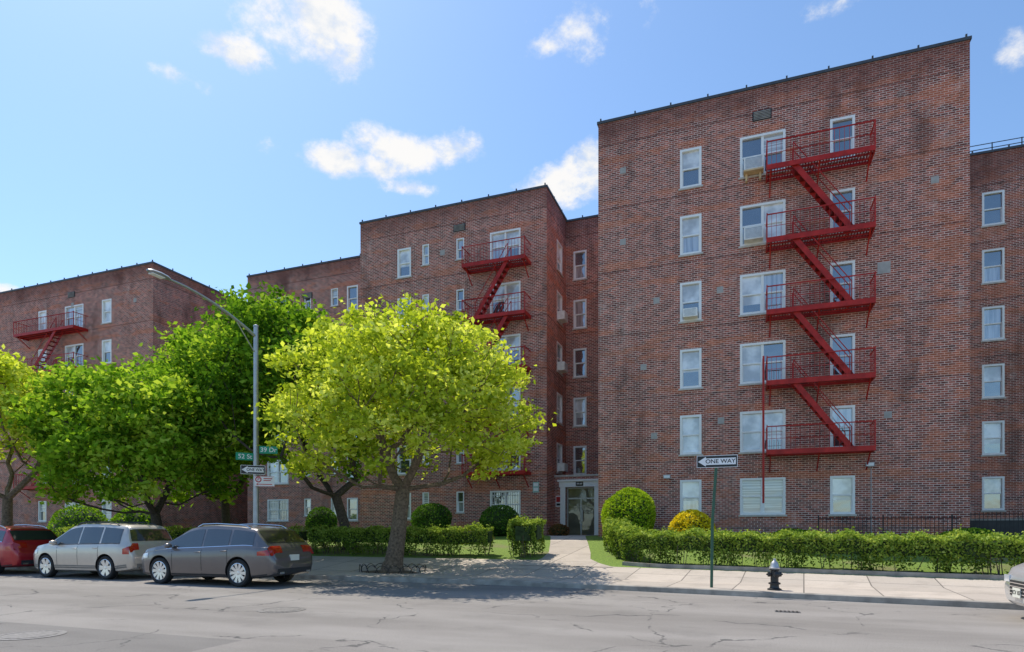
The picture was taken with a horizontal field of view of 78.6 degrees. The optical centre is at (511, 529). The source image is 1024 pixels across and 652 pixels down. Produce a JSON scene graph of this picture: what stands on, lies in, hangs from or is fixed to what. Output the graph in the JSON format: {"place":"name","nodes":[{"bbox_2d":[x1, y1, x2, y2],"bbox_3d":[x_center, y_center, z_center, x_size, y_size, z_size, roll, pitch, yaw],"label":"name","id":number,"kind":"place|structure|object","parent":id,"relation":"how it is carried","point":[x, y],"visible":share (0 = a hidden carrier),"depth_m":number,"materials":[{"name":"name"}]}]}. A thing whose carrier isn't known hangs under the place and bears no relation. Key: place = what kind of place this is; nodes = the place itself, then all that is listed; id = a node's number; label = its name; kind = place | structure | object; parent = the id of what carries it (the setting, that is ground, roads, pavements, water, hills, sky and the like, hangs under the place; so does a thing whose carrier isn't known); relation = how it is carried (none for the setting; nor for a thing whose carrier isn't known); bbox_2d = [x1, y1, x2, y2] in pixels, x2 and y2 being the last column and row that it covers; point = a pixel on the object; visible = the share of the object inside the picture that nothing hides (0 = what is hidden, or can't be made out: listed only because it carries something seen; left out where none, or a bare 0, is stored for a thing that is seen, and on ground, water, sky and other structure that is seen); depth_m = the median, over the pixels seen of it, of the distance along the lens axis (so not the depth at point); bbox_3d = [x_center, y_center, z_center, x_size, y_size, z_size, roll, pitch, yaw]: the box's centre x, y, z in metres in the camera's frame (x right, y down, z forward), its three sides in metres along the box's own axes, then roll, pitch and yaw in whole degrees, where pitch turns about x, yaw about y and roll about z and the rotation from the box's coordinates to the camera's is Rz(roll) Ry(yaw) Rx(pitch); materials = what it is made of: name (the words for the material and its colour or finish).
{"place":"outdoors","nodes":[
{"label":"outdoors","id":0,"kind":"place"},
{"bbox_2d":[0,569,1023,651],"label":"road","id":1,"kind":"structure","parent":0,"point":[88,611],"depth_m":10.69,"materials":[{"name":"grey asphalt"}]},
{"bbox_2d":[0,524,57,573],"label":"parked car","id":2,"kind":"object","parent":1,"relation":"on","point":[19,545],"visible":0.6,"depth_m":21.66,"materials":[{"name":"red paint"}]},
{"bbox_2d":[0,630,66,639],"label":"manhole cover","id":3,"kind":"object","parent":1,"relation":"on","point":[26,635],"visible":1,"depth_m":9.20,"materials":[{"name":"metal"}]},
{"bbox_2d":[33,521,171,579],"bbox_3d":[-13.525,0.634,20.719,4.765,1.831,2.261,0,0,20],"label":"parked car","id":4,"kind":"object","parent":1,"relation":"on","point":[106,550],"visible":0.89,"depth_m":19.73,"materials":[{"name":"silver metal"}]},
{"bbox_2d":[142,523,312,586],"bbox_3d":[-8.357,0.681,18.262,5.015,1.738,2.319,0,0,20],"label":"parked car","id":5,"kind":"object","parent":1,"relation":"on","point":[239,555],"visible":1,"depth_m":17.30,"materials":[{"name":"grey paint"}]},
{"bbox_2d":[256,607,305,612],"bbox_3d":[-4.455,1.543,12.100,0.900,0.008,0.900,0,0,20],"label":"manhole cover","id":6,"kind":"object","parent":1,"relation":"on","point":[279,609],"visible":1,"depth_m":12.08,"materials":[{"name":"metal"}]},
{"bbox_2d":[5,566,1023,609],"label":"kerb","id":7,"kind":"structure","parent":1,"relation":"on","point":[895,600],"depth_m":15.11,"materials":[{"name":"concrete"}]},
{"bbox_2d":[1004,563,1023,605],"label":"parked car","id":8,"kind":"object","parent":1,"relation":"on","point":[1014,584],"visible":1,"depth_m":10.79,"materials":[{"name":"silver metal"}]},
{"bbox_2d":[0,0,1023,301],"label":"sky","id":9,"kind":"structure","parent":0,"point":[216,143],"materials":[{"name":"blue"}]},
{"bbox_2d":[522,535,610,566],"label":"path","id":10,"kind":"structure","parent":0,"point":[570,550],"depth_m":22.84,"materials":[{"name":"concrete"}]},
{"bbox_2d":[304,556,1009,601],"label":"sidewalk","id":11,"kind":"structure","parent":0,"point":[889,586],"depth_m":17.72,"materials":[{"name":"concrete"}]},
{"bbox_2d":[0,344,65,524],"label":"street tree","id":12,"kind":"object","parent":11,"relation":"on","point":[13,370],"visible":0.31,"depth_m":26.35,"materials":[{"name":"green plant"}]},
{"bbox_2d":[0,343,261,525],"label":"street tree","id":13,"kind":"object","parent":11,"relation":"on","point":[129,432],"visible":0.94,"depth_m":23.54,"materials":[{"name":"green plant"}]},
{"bbox_2d":[146,269,277,525],"bbox_3d":[-9.470,-2.978,19.601,1.020,8.796,4.277,0,0,31],"label":"street lamp","id":14,"kind":"object","parent":11,"relation":"on","point":[255,469],"visible":0.95,"depth_m":21.14,"materials":[{"name":"metal"}]},
{"bbox_2d":[361,570,417,573],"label":"tree pit soil","id":15,"kind":"object","parent":11,"relation":"on","point":[392,572],"visible":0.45,"depth_m":20.54,"materials":[{"name":"brown soil"}]},
{"bbox_2d":[359,563,425,573],"bbox_3d":[-4.009,1.297,21.000,2.421,0.276,1.520,0,0,20],"label":"tree guard","id":16,"kind":"object","parent":15,"relation":"on","point":[390,567],"visible":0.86,"depth_m":20.48,"materials":[{"name":"black metal"}]},
{"bbox_2d":[248,290,556,571],"bbox_3d":[-3.527,-2.994,20.642,9.185,9.067,9.226,0,0,-38],"label":"street tree","id":17,"kind":"object","parent":15,"relation":"on","point":[404,356],"visible":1,"depth_m":18.71,"materials":[{"name":"green plant"}]},
{"bbox_2d":[697,455,737,587],"bbox_3d":[5.036,-0.181,15.377,0.950,3.303,0.120,0,0,18],"label":"street sign","id":18,"kind":"object","parent":11,"relation":"on","point":[714,461],"visible":1,"depth_m":15.37,"materials":[{"name":"green metal"}]},
{"bbox_2d":[766,558,782,590],"bbox_3d":[6.185,1.048,14.750,0.319,0.745,0.318,0,0,45],"label":"fire hydrant","id":19,"kind":"object","parent":11,"relation":"on","point":[774,574],"visible":1,"depth_m":14.67,"materials":[{"name":"black metal"}]},
{"bbox_2d":[622,562,1003,579],"bbox_3d":[11.127,1.188,16.606,16.777,0.317,0.312,0,0,25],"label":"garden edging","id":20,"kind":"object","parent":11,"relation":"on","point":[893,573],"visible":0.72,"depth_m":17.51,"materials":[{"name":"concrete"}]},
{"bbox_2d":[307,534,1023,579],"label":"lawn","id":21,"kind":"structure","parent":0,"point":[501,545],"depth_m":21.26,"materials":[{"name":"green plant"}]},
{"bbox_2d":[46,504,108,536],"bbox_3d":[-24.829,-0.049,35.886,4.193,2.867,2.559,0,0,20],"label":"shrub","id":22,"kind":"object","parent":21,"relation":"on","point":[71,517],"visible":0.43,"depth_m":35.21,"materials":[{"name":"green plant"}]},
{"bbox_2d":[0,260,247,530],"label":"apartment building","id":23,"kind":"structure","parent":21,"relation":"on","point":[102,315],"depth_m":44.67,"materials":[{"name":"red brick"}]},
{"bbox_2d":[38,310,45,329],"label":"window","id":24,"kind":"structure","parent":23,"relation":"in","point":[41,313],"depth_m":46.17,"materials":[{"name":"clear glass"}]},
{"bbox_2d":[38,501,46,521],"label":"window","id":25,"kind":"structure","parent":23,"relation":"in","point":[41,508],"depth_m":46.17,"materials":[{"name":"clear glass"}]},
{"bbox_2d":[65,343,82,366],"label":"window","id":26,"kind":"structure","parent":23,"relation":"in","point":[76,348],"depth_m":44.90,"materials":[{"name":"clear glass"}]},
{"bbox_2d":[65,304,83,327],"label":"window","id":27,"kind":"structure","parent":23,"relation":"in","point":[78,308],"depth_m":44.90,"materials":[{"name":"clear glass"}]},
{"bbox_2d":[101,299,111,324],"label":"window","id":28,"kind":"structure","parent":23,"relation":"in","point":[106,304],"depth_m":43.85,"materials":[{"name":"clear glass"}]},
{"bbox_2d":[102,500,110,520],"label":"window","id":29,"kind":"structure","parent":23,"relation":"in","point":[108,514],"depth_m":43.85,"materials":[{"name":"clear glass"}]},
{"bbox_2d":[102,339,111,363],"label":"window","id":30,"kind":"structure","parent":23,"relation":"in","point":[106,344],"depth_m":43.85,"materials":[{"name":"clear glass"}]},
{"bbox_2d":[109,505,151,524],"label":"shrub","id":31,"kind":"object","parent":21,"relation":"on","point":[137,517],"visible":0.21,"depth_m":33.80,"materials":[{"name":"green plant"}]},
{"bbox_2d":[55,523,309,543],"bbox_3d":[-15.587,0.348,28.792,14.788,1.397,1.062,0,0,20],"label":"trimmed hedge","id":32,"kind":"object","parent":21,"relation":"on","point":[173,532],"visible":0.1,"depth_m":28.30,"materials":[{"name":"green plant"}]},
{"bbox_2d":[134,315,302,524],"bbox_3d":[-13.776,-4.616,28.995,7.947,10.771,7.331,0,0,20],"label":"street tree","id":33,"kind":"object","parent":21,"relation":"on","point":[173,361],"visible":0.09,"depth_m":27.80,"materials":[{"name":"green plant"}]},
{"bbox_2d":[167,280,385,549],"bbox_3d":[-10.220,-4.771,26.840,10.447,11.481,9.432,0,0,20],"label":"street tree","id":34,"kind":"object","parent":21,"relation":"on","point":[278,324],"visible":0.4,"depth_m":24.51,"materials":[{"name":"green plant"}]},
{"bbox_2d":[305,506,337,530],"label":"round bush","id":35,"kind":"object","parent":21,"relation":"on","point":[318,516],"visible":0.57,"depth_m":32.02,"materials":[{"name":"green plant"}]},
{"bbox_2d":[306,521,493,555],"bbox_3d":[-4.549,0.353,24.753,8.076,1.383,1.218,0,0,20],"label":"trimmed hedge","id":36,"kind":"object","parent":21,"relation":"on","point":[373,536],"visible":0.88,"depth_m":24.32,"materials":[{"name":"green plant"}]},
{"bbox_2d":[246,183,566,534],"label":"apartment building","id":37,"kind":"structure","parent":21,"relation":"on","point":[496,262],"depth_m":34.69,"materials":[{"name":"red brick"}]},
{"bbox_2d":[266,499,288,521],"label":"window","id":38,"kind":"structure","parent":37,"relation":"in","point":[277,509],"depth_m":43.46,"materials":[{"name":"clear glass"}]},
{"bbox_2d":[267,460,288,484],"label":"window","id":39,"kind":"structure","parent":37,"relation":"in","point":[275,472],"depth_m":43.46,"materials":[{"name":"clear glass"}]},
{"bbox_2d":[303,499,310,516],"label":"window","id":40,"kind":"structure","parent":37,"relation":"in","point":[307,502],"depth_m":42.60,"materials":[{"name":"clear glass"}]},
{"bbox_2d":[330,288,338,306],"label":"window","id":41,"kind":"structure","parent":37,"relation":"in","point":[334,292],"depth_m":41.82,"materials":[{"name":"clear glass"}]},
{"bbox_2d":[347,285,357,311],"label":"window","id":42,"kind":"structure","parent":37,"relation":"in","point":[352,291],"depth_m":41.35,"materials":[{"name":"clear glass"}]},
{"bbox_2d":[347,498,358,521],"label":"window","id":43,"kind":"structure","parent":37,"relation":"in","point":[352,503],"depth_m":41.35,"materials":[{"name":"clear glass"}]},
{"bbox_2d":[396,247,411,279],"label":"window","id":44,"kind":"structure","parent":37,"relation":"in","point":[403,255],"depth_m":35.91,"materials":[{"name":"clear glass"}]},
{"bbox_2d":[397,445,410,475],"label":"window","id":45,"kind":"structure","parent":37,"relation":"in","point":[407,462],"depth_m":35.93,"materials":[{"name":"clear glass"}]},
{"bbox_2d":[421,244,429,266],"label":"window","id":46,"kind":"structure","parent":37,"relation":"in","point":[425,248],"depth_m":35.38,"materials":[{"name":"clear glass"}]},
{"bbox_2d":[455,238,464,260],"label":"window","id":47,"kind":"structure","parent":37,"relation":"in","point":[459,242],"depth_m":34.64,"materials":[{"name":"clear glass"}]},
{"bbox_2d":[455,491,464,513],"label":"window","id":48,"kind":"structure","parent":37,"relation":"in","point":[459,495],"depth_m":34.64,"materials":[{"name":"clear glass"}]},
{"bbox_2d":[456,289,464,311],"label":"window","id":49,"kind":"structure","parent":37,"relation":"in","point":[459,293],"depth_m":34.64,"materials":[{"name":"clear glass"}]},
{"bbox_2d":[490,228,519,263],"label":"window","id":50,"kind":"structure","parent":37,"relation":"in","point":[511,233],"depth_m":33.70,"materials":[{"name":"clear glass"}]},
{"bbox_2d":[490,281,519,313],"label":"window","id":51,"kind":"structure","parent":37,"relation":"in","point":[509,287],"depth_m":33.69,"materials":[{"name":"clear glass"}]},
{"bbox_2d":[490,334,519,364],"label":"window","id":52,"kind":"structure","parent":37,"relation":"in","point":[513,339],"depth_m":33.59,"materials":[{"name":"clear glass"}]},
{"bbox_2d":[490,490,519,516],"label":"window","id":53,"kind":"structure","parent":37,"relation":"in","point":[511,498],"depth_m":33.66,"materials":[{"name":"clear glass"}]},
{"bbox_2d":[491,440,519,470],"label":"window","id":54,"kind":"structure","parent":37,"relation":"in","point":[518,459],"depth_m":33.61,"materials":[{"name":"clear glass"}]},
{"bbox_2d":[500,387,519,416],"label":"window","id":55,"kind":"structure","parent":37,"relation":"in","point":[517,397],"depth_m":33.54,"materials":[{"name":"clear glass"}]},
{"bbox_2d":[557,239,563,277],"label":"window","id":56,"kind":"structure","parent":37,"relation":"in","point":[559,248],"depth_m":35.40,"materials":[{"name":"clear glass"}]},
{"bbox_2d":[557,290,563,326],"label":"window","id":57,"kind":"structure","parent":37,"relation":"in","point":[559,297],"depth_m":35.28,"materials":[{"name":"clear glass"}]},
{"bbox_2d":[557,341,563,376],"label":"window","id":58,"kind":"structure","parent":37,"relation":"in","point":[559,347],"depth_m":35.33,"materials":[{"name":"clear glass"}]},
{"bbox_2d":[557,392,563,425],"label":"window","id":59,"kind":"structure","parent":37,"relation":"in","point":[559,397],"depth_m":35.46,"materials":[{"name":"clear glass"}]},
{"bbox_2d":[557,443,563,474],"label":"window","id":60,"kind":"structure","parent":37,"relation":"in","point":[559,446],"depth_m":35.37,"materials":[{"name":"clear glass"}]},
{"bbox_2d":[557,310,567,322],"bbox_3d":[2.804,-11.920,35.075,0.488,0.460,0.700,0,0,20],"label":"air conditioner","id":61,"kind":"object","parent":37,"relation":"attached to","point":[562,316],"visible":0.99,"depth_m":34.80,"materials":[{"name":"metal"}]},
{"bbox_2d":[557,361,567,372],"bbox_3d":[2.804,-9.100,35.075,0.488,0.460,0.700,0,0,20],"label":"air conditioner","id":62,"kind":"object","parent":37,"relation":"attached to","point":[562,366],"visible":0.99,"depth_m":34.78,"materials":[{"name":"metal"}]},
{"bbox_2d":[410,503,451,528],"bbox_3d":[-3.976,-0.484,30.791,2.161,1.702,1.919,0,0,20],"label":"round bush","id":63,"kind":"object","parent":21,"relation":"on","point":[425,515],"visible":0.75,"depth_m":30.22,"materials":[{"name":"green plant"}]},
{"bbox_2d":[479,504,518,535],"bbox_3d":[-0.616,-0.325,29.547,1.891,1.784,1.990,0,0,-22],"label":"round bush","id":64,"kind":"object","parent":21,"relation":"on","point":[497,517],"visible":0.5,"depth_m":28.98,"materials":[{"name":"green plant"}]},
{"bbox_2d":[506,513,546,557],"bbox_3d":[0.504,0.216,23.051,1.293,1.664,1.345,0,0,20],"label":"trimmed hedge","id":65,"kind":"object","parent":21,"relation":"on","point":[523,531],"visible":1,"depth_m":22.64,"materials":[{"name":"green plant"}]},
{"bbox_2d":[548,523,569,535],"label":"shrub","id":66,"kind":"object","parent":21,"relation":"on","point":[558,529],"visible":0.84,"depth_m":29.82,"materials":[{"name":"green plant"}]},
{"bbox_2d":[601,487,656,529],"bbox_3d":[4.756,-0.610,25.565,2.279,2.358,2.376,0,0,20],"label":"round bush","id":67,"kind":"object","parent":21,"relation":"on","point":[632,504],"visible":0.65,"depth_m":24.86,"materials":[{"name":"green plant"}]},
{"bbox_2d":[668,509,716,534],"bbox_3d":[6.971,-0.050,24.283,1.853,1.524,1.652,0,0,20],"label":"golden bush","id":68,"kind":"object","parent":21,"relation":"on","point":[687,519],"visible":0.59,"depth_m":23.86,"materials":[{"name":"yellow plant"}]},
{"bbox_2d":[554,34,1023,536],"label":"apartment building","id":69,"kind":"structure","parent":21,"relation":"on","point":[848,342],"depth_m":25.44,"materials":[{"name":"red brick"}]},
{"bbox_2d":[573,446,585,474],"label":"window","id":70,"kind":"structure","parent":69,"relation":"in","point":[579,452],"depth_m":36.20,"materials":[{"name":"clear glass"}]},
{"bbox_2d":[572,250,587,281],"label":"window","id":71,"kind":"structure","parent":69,"relation":"in","point":[579,257],"depth_m":36.20,"materials":[{"name":"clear glass"}]},
{"bbox_2d":[572,299,587,329],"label":"window","id":72,"kind":"structure","parent":69,"relation":"in","point":[579,306],"depth_m":36.20,"materials":[{"name":"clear glass"}]},
{"bbox_2d":[572,348,587,378],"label":"window","id":73,"kind":"structure","parent":69,"relation":"in","point":[579,355],"depth_m":36.20,"materials":[{"name":"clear glass"}]},
{"bbox_2d":[572,397,587,427],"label":"window","id":74,"kind":"structure","parent":69,"relation":"in","point":[579,404],"depth_m":36.20,"materials":[{"name":"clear glass"}]},
{"bbox_2d":[567,487,593,534],"bbox_3d":[3.733,-1.000,33.827,1.600,2.600,0.150,0,0,20],"label":"door","id":75,"kind":"structure","parent":69,"relation":"in","point":[580,500],"depth_m":33.85,"materials":[{"name":"glass"}]},
{"bbox_2d":[683,307,697,319],"bbox_3d":[7.488,-9.055,26.264,0.580,0.350,0.488,0,0,20],"label":"air conditioner","id":76,"kind":"object","parent":69,"relation":"attached to","point":[690,313],"visible":1,"depth_m":26.07,"materials":[{"name":"metal"}]},
{"bbox_2d":[678,146,702,190],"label":"window","id":77,"kind":"structure","parent":69,"relation":"in","point":[690,159],"depth_m":26.48,"materials":[{"name":"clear glass"}]},
{"bbox_2d":[678,213,702,257],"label":"window","id":78,"kind":"structure","parent":69,"relation":"in","point":[690,225],"depth_m":26.48,"materials":[{"name":"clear glass"}]},
{"bbox_2d":[678,281,702,323],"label":"window","id":79,"kind":"structure","parent":69,"relation":"in","point":[690,292],"depth_m":26.47,"materials":[{"name":"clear glass"}]},
{"bbox_2d":[678,348,702,390],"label":"window","id":80,"kind":"structure","parent":69,"relation":"in","point":[690,359],"depth_m":26.48,"materials":[{"name":"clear glass"}]},
{"bbox_2d":[678,415,702,456],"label":"window","id":81,"kind":"structure","parent":69,"relation":"in","point":[690,425],"depth_m":26.48,"materials":[{"name":"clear glass"}]},
{"bbox_2d":[680,479,700,511],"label":"window","id":82,"kind":"structure","parent":69,"relation":"in","point":[690,490],"depth_m":26.50,"materials":[{"name":"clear glass"}]},
{"bbox_2d":[743,154,763,182],"bbox_3d":[9.793,-14.605,25.389,0.760,0.850,0.520,0,0,20],"label":"air conditioner","id":83,"kind":"object","parent":69,"relation":"attached to","point":[753,165],"visible":1,"depth_m":25.22,"materials":[{"name":"metal"}]},
{"bbox_2d":[744,225,762,243],"bbox_3d":[9.799,-11.960,25.404,0.720,0.500,0.488,0,0,20],"label":"air conditioner","id":84,"kind":"object","parent":69,"relation":"attached to","point":[752,234],"visible":1,"depth_m":25.21,"materials":[{"name":"metal"}]},
{"bbox_2d":[738,269,785,317],"bbox_3d":[10.188,-9.587,25.466,1.836,1.725,0.220,0,0,20],"label":"window","id":85,"kind":"structure","parent":69,"relation":"in","point":[752,286],"depth_m":25.48,"materials":[{"name":"clear glass"}]},
{"bbox_2d":[738,340,785,385],"bbox_3d":[10.188,-6.758,25.466,1.836,1.725,0.220,0,0,20],"label":"window","id":86,"kind":"structure","parent":69,"relation":"in","point":[751,354],"depth_m":25.50,"materials":[{"name":"clear glass"}]},
{"bbox_2d":[738,409,785,453],"bbox_3d":[10.188,-3.968,25.466,1.836,1.725,0.220,0,0,20],"label":"window","id":87,"kind":"structure","parent":69,"relation":"in","point":[750,422],"depth_m":25.53,"materials":[{"name":"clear glass"}]},
{"bbox_2d":[738,129,786,179],"bbox_3d":[10.188,-15.227,25.466,1.836,1.725,0.220,0,0,20],"label":"window","id":88,"kind":"structure","parent":69,"relation":"in","point":[754,145],"depth_m":25.45,"materials":[{"name":"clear glass"}]},
{"bbox_2d":[738,199,786,248],"bbox_3d":[10.188,-12.407,25.466,1.836,1.725,0.220,0,0,20],"label":"window","id":89,"kind":"structure","parent":69,"relation":"in","point":[755,214],"depth_m":25.45,"materials":[{"name":"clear glass"}]},
{"bbox_2d":[738,477,786,516],"bbox_3d":[10.188,-1.323,25.466,1.836,1.575,0.220,0,0,20],"label":"window","id":90,"kind":"structure","parent":69,"relation":"in","point":[751,505],"depth_m":25.47,"materials":[{"name":"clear glass"}]},
{"bbox_2d":[830,260,854,301],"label":"window","id":91,"kind":"structure","parent":69,"relation":"in","point":[848,267],"depth_m":24.46,"materials":[{"name":"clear glass"}]},
{"bbox_2d":[830,333,854,374],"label":"window","id":92,"kind":"structure","parent":69,"relation":"in","point":[848,340],"depth_m":24.47,"materials":[{"name":"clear glass"}]},
{"bbox_2d":[830,405,854,446],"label":"window","id":93,"kind":"structure","parent":69,"relation":"in","point":[848,412],"depth_m":24.47,"materials":[{"name":"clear glass"}]},
{"bbox_2d":[828,475,856,515],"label":"window","id":94,"kind":"structure","parent":69,"relation":"in","point":[842,488],"depth_m":24.48,"materials":[{"name":"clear glass"}]},
{"bbox_2d":[829,114,856,163],"bbox_3d":[12.901,-15.227,24.456,0.989,1.725,0.220,0,0,20],"label":"window","id":95,"kind":"structure","parent":69,"relation":"in","point":[847,120],"depth_m":24.48,"materials":[{"name":"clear glass"}]},
{"bbox_2d":[829,187,856,234],"bbox_3d":[12.901,-12.407,24.456,0.989,1.725,0.220,0,0,20],"label":"window","id":96,"kind":"structure","parent":69,"relation":"in","point":[849,193],"depth_m":24.46,"materials":[{"name":"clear glass"}]},
{"bbox_2d":[981,190,1005,227],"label":"window","id":97,"kind":"structure","parent":69,"relation":"in","point":[993,203],"depth_m":30.77,"materials":[{"name":"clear glass"}]},
{"bbox_2d":[981,247,1005,284],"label":"window","id":98,"kind":"structure","parent":69,"relation":"in","point":[993,260],"depth_m":30.77,"materials":[{"name":"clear glass"}]},
{"bbox_2d":[981,305,1005,342],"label":"window","id":99,"kind":"structure","parent":69,"relation":"in","point":[993,318],"depth_m":30.77,"materials":[{"name":"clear glass"}]},
{"bbox_2d":[981,363,1005,399],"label":"window","id":100,"kind":"structure","parent":69,"relation":"in","point":[993,375],"depth_m":30.77,"materials":[{"name":"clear glass"}]},
{"bbox_2d":[981,420,1005,456],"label":"window","id":101,"kind":"structure","parent":69,"relation":"in","point":[993,432],"depth_m":30.77,"materials":[{"name":"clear glass"}]},
{"bbox_2d":[981,476,1005,511],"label":"window","id":102,"kind":"structure","parent":69,"relation":"in","point":[993,488],"depth_m":30.77,"materials":[{"name":"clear glass"}]},
{"bbox_2d":[602,516,1023,574],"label":"trimmed hedge","id":103,"kind":"object","parent":21,"relation":"on","point":[624,534],"visible":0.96,"depth_m":17.95,"materials":[{"name":"green plant"}]},
{"bbox_2d":[818,514,960,535],"bbox_3d":[13.592,-0.048,22.684,4.527,1.004,0.040,0,0,20],"label":"iron fence","id":104,"kind":"object","parent":21,"relation":"on","point":[870,518],"visible":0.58,"depth_m":22.73,"materials":[{"name":"black metal"}]},
{"bbox_2d":[938,527,992,539],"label":"shrub","id":105,"kind":"object","parent":21,"relation":"on","point":[977,531],"visible":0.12,"depth_m":20.34,"materials":[{"name":"green plant"}]},
{"bbox_2d":[970,518,1023,535],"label":"retaining wall","id":106,"kind":"structure","parent":21,"relation":"on","point":[989,524],"depth_m":23.39,"materials":[{"name":"concrete"}]},
{"bbox_2d":[970,512,1023,536],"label":"iron fence","id":107,"kind":"object","parent":21,"relation":"on","point":[979,514],"visible":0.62,"depth_m":22.73,"materials":[{"name":"black metal"}]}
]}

